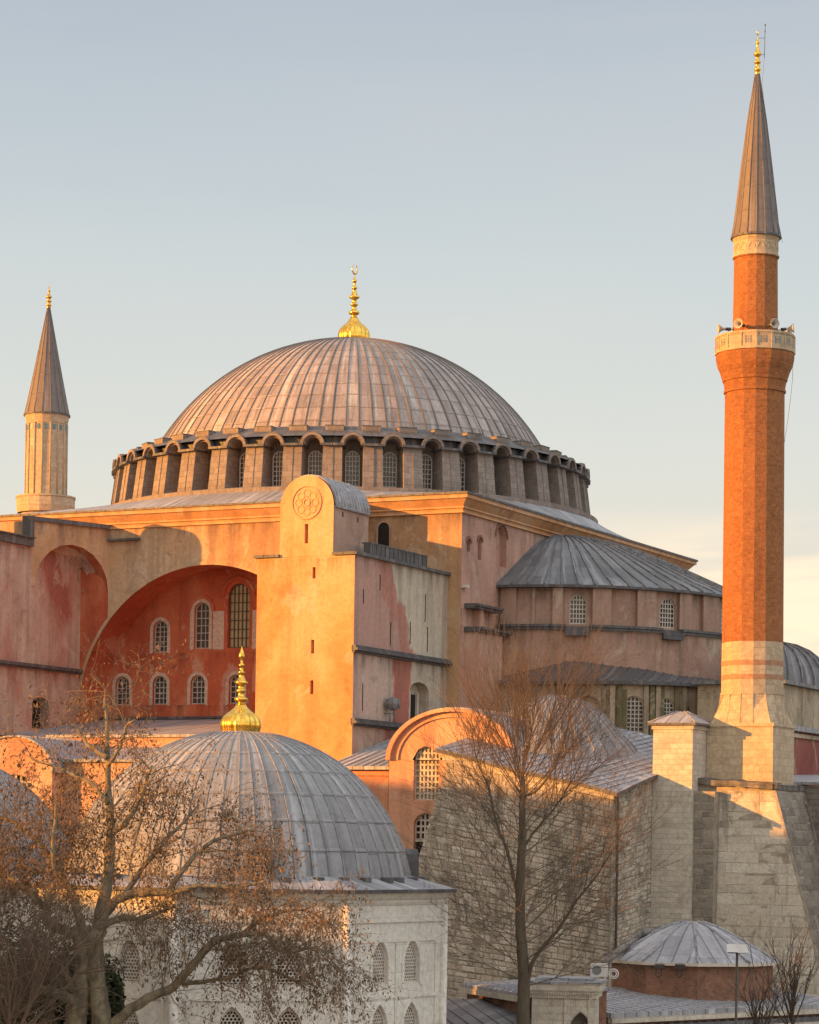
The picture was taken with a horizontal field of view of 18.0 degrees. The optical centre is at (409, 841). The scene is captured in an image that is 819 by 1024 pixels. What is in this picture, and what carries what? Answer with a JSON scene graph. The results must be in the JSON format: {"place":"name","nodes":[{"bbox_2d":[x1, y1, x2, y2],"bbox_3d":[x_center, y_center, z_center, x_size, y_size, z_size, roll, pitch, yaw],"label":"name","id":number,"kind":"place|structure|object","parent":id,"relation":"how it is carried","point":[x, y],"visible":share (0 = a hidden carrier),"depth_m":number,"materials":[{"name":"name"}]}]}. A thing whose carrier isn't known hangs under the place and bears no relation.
{"place":"outdoors","nodes":[
{"label":"outdoors","id":0,"kind":"place"},
{"bbox_2d":[0,907,74,1023],"bbox_3d":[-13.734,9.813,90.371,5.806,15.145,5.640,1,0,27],"label":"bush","id":1,"kind":"object","parent":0,"point":[42,1016],"visible":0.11,"depth_m":88.95,"materials":[{"name":"brown plant"}]},
{"bbox_2d":[0,0,818,656],"label":"sky","id":2,"kind":"structure","parent":0,"point":[535,198],"materials":[{"name":"blue"}]},
{"label":"ground","id":3,"kind":"structure","parent":0,"visible":0},
{"bbox_2d":[0,769,66,1023],"bbox_3d":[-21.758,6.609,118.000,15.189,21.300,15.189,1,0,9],"label":"tomb","id":4,"kind":"object","parent":3,"relation":"on","point":[8,804],"visible":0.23,"depth_m":114.78,"materials":[{"name":"stone"}]},
{"bbox_2d":[0,768,81,913],"bbox_3d":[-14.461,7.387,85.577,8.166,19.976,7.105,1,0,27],"label":"bare shrub","id":5,"kind":"object","parent":3,"relation":"on","point":[8,837],"visible":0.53,"depth_m":85.13,"materials":[{"name":"brown plant"}]},
{"bbox_2d":[16,284,75,513],"bbox_3d":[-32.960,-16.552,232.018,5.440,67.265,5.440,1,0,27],"label":"minaret","id":6,"kind":"object","parent":3,"relation":"on","point":[46,415],"visible":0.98,"depth_m":230.56,"materials":[{"name":"stone"}]},
{"bbox_2d":[0,851,156,1023],"bbox_3d":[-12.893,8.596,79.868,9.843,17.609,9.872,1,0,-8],"label":"bare shrub","id":7,"kind":"object","parent":3,"relation":"on","point":[9,1017],"visible":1,"depth_m":79.91,"materials":[{"name":"brown plant"}]},
{"bbox_2d":[41,943,127,1023],"bbox_3d":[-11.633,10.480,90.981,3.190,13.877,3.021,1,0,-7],"label":"evergreen bush","id":8,"kind":"object","parent":3,"relation":"on","point":[115,984],"visible":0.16,"depth_m":90.54,"materials":[{"name":"green plant"}]},
{"bbox_2d":[0,633,415,1023],"bbox_3d":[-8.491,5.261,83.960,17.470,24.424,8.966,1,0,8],"label":"plane tree","id":9,"kind":"object","parent":3,"relation":"on","point":[107,879],"visible":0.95,"depth_m":83.46,"materials":[{"name":"brown plant"}]},
{"bbox_2d":[30,647,456,1023],"bbox_3d":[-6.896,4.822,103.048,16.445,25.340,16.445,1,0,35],"label":"tomb","id":10,"kind":"object","parent":3,"relation":"on","point":[348,826],"visible":0.52,"depth_m":97.95,"materials":[{"name":"metal"}]},
{"bbox_2d":[0,265,818,856],"bbox_3d":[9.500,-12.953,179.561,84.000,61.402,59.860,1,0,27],"label":"mosque","id":11,"kind":"structure","parent":3,"relation":"on","point":[342,531],"depth_m":176.42,"materials":[{"name":"orange stone"}]},
{"bbox_2d":[376,521,390,546],"bbox_3d":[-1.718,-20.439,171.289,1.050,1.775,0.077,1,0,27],"label":"roof door","id":12,"kind":"structure","parent":11,"relation":"in","point":[383,531],"depth_m":171.27,"materials":[{"name":"brown paint"}]},
{"bbox_2d":[384,697,399,721],"bbox_3d":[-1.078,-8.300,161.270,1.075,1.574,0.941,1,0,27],"label":"satellite dish","id":13,"kind":"object","parent":11,"relation":"attached to","point":[392,704],"visible":1,"depth_m":160.98,"materials":[{"name":"grey metal"}]},
{"bbox_2d":[446,998,531,1023],"bbox_3d":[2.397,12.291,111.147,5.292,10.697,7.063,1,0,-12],"label":"lead roofed shed","id":14,"kind":"structure","parent":3,"relation":"on","point":[471,1011],"depth_m":110.97,"materials":[{"name":"metal"}]},
{"bbox_2d":[459,980,608,1023],"bbox_3d":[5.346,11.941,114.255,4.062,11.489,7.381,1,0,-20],"label":"lead roofed shed","id":15,"kind":"structure","parent":3,"relation":"on","point":[503,993],"depth_m":113.27,"materials":[{"name":"metal"}]},
{"bbox_2d":[419,695,657,998],"bbox_3d":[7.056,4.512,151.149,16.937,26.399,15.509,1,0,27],"label":"stone buttress","id":16,"kind":"structure","parent":3,"relation":"on","point":[462,970],"depth_m":143.89,"materials":[{"name":"stone"}]},
{"bbox_2d":[390,594,698,1023],"bbox_3d":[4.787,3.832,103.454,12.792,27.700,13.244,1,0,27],"label":"bare tree","id":17,"kind":"object","parent":3,"relation":"on","point":[525,968],"visible":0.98,"depth_m":103.68,"materials":[{"name":"brown plant"}]},
{"bbox_2d":[530,975,606,1023],"bbox_3d":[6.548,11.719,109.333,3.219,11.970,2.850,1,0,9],"label":"stone porch","id":18,"kind":"object","parent":3,"relation":"on","point":[568,1000],"visible":0.99,"depth_m":108.17,"materials":[{"name":"stone"}]},
{"bbox_2d":[590,963,607,977],"bbox_3d":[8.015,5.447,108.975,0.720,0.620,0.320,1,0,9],"label":"air conditioner","id":19,"kind":"object","parent":18,"relation":"on","point":[598,972],"visible":0.94,"depth_m":108.83,"materials":[{"name":"white metal"}]},
{"bbox_2d":[608,968,618,978],"bbox_3d":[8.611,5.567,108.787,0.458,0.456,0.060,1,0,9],"label":"coiled hose","id":20,"kind":"object","parent":18,"relation":"on","point":[609,972],"visible":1,"depth_m":108.77,"materials":[{"name":"white plastic"}]},
{"bbox_2d":[648,711,709,926],"bbox_3d":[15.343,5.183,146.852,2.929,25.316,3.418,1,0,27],"label":"stone pier","id":21,"kind":"structure","parent":3,"relation":"on","point":[679,753],"depth_m":145.59,"materials":[{"name":"stone"}]},
{"bbox_2d":[601,920,779,1001],"bbox_3d":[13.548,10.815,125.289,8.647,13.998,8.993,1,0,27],"label":"domed annex","id":22,"kind":"object","parent":3,"relation":"on","point":[698,948],"visible":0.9,"depth_m":122.53,"materials":[{"name":"metal"}]},
{"bbox_2d":[654,963,664,977],"bbox_3d":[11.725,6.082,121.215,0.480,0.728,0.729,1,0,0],"label":"floodlight","id":23,"kind":"object","parent":22,"relation":"attached to","point":[661,966],"visible":0.97,"depth_m":120.94,"materials":[{"name":"metal"}]},
{"bbox_2d":[675,963,684,978],"bbox_3d":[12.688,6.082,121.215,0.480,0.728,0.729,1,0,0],"label":"floodlight","id":24,"kind":"object","parent":22,"relation":"attached to","point":[681,966],"visible":1,"depth_m":120.94,"materials":[{"name":"metal"}]},
{"bbox_2d":[606,987,818,1023],"bbox_3d":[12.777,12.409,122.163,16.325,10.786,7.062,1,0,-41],"label":"lead roofed shed","id":25,"kind":"structure","parent":3,"relation":"on","point":[623,1006],"depth_m":118.98,"materials":[{"name":"metal"}]},
{"bbox_2d":[648,1015,818,1023],"bbox_3d":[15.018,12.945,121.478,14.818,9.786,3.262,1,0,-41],"label":"lead roofed shed","id":26,"kind":"structure","parent":3,"relation":"on","point":[810,1019],"depth_m":120.68,"materials":[{"name":"metal"}]},
{"bbox_2d":[727,944,747,1023],"bbox_3d":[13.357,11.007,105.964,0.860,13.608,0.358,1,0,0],"label":"lamp post","id":27,"kind":"object","parent":3,"relation":"on","point":[737,948],"visible":0.98,"depth_m":105.94,"materials":[{"name":"metal"}]},
{"bbox_2d":[706,30,795,784],"bbox_3d":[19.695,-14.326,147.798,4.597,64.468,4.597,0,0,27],"label":"minaret","id":28,"kind":"object","parent":3,"relation":"on","point":[750,733],"visible":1,"depth_m":146.47,"materials":[{"name":"brick"}]},
{"bbox_2d":[717,324,733,332],"bbox_3d":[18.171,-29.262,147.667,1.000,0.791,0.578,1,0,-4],"label":"loudspeaker","id":29,"kind":"object","parent":28,"relation":"attached to","point":[721,328],"visible":1,"depth_m":147.60,"materials":[{"name":"metal"}]},
{"bbox_2d":[734,318,745,327],"bbox_3d":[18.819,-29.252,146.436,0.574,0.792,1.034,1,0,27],"label":"loudspeaker","id":30,"kind":"object","parent":28,"relation":"attached to","point":[738,322],"visible":1,"depth_m":146.15,"materials":[{"name":"metal"}]},
{"bbox_2d":[762,24,782,242],"bbox_3d":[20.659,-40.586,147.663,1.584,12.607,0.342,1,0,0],"label":"lightning rod","id":31,"kind":"object","parent":28,"relation":"attached to","point":[764,106],"visible":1,"depth_m":147.50,"materials":[{"name":"metal"}]},
{"bbox_2d":[767,318,778,329],"bbox_3d":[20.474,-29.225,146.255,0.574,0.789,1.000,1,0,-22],"label":"loudspeaker","id":32,"kind":"object","parent":28,"relation":"attached to","point":[774,323],"visible":1,"depth_m":145.92,"materials":[{"name":"metal"}]},
{"bbox_2d":[779,324,793,332],"bbox_3d":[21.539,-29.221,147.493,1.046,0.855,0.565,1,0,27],"label":"loudspeaker","id":33,"kind":"object","parent":28,"relation":"attached to","point":[791,327],"visible":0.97,"depth_m":147.32,"materials":[{"name":"metal"}]},
{"bbox_2d":[784,372,792,442],"bbox_3d":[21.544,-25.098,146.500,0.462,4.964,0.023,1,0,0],"label":"hanging cable","id":34,"kind":"object","parent":28,"relation":"hanging from","point":[789,406],"visible":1,"depth_m":146.49,"materials":[{"name":"metal"}]},
{"bbox_2d":[692,777,818,996],"bbox_3d":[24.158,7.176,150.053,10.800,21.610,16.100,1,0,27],"label":"plinth wall","id":35,"kind":"structure","parent":3,"relation":"on","point":[756,856],"depth_m":144.52,"materials":[{"name":"stone"}]},
{"bbox_2d":[725,956,795,1023],"bbox_3d":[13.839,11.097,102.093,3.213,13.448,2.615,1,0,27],"label":"bare tree","id":36,"kind":"object","parent":3,"relation":"on","point":[754,1016],"visible":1,"depth_m":101.91,"materials":[{"name":"brown plant"}]},
{"bbox_2d":[739,914,818,1023],"bbox_3d":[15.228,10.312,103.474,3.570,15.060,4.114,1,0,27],"label":"bare tree","id":37,"kind":"object","parent":3,"relation":"on","point":[793,987],"visible":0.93,"depth_m":103.04,"materials":[{"name":"brown plant"}]}
]}

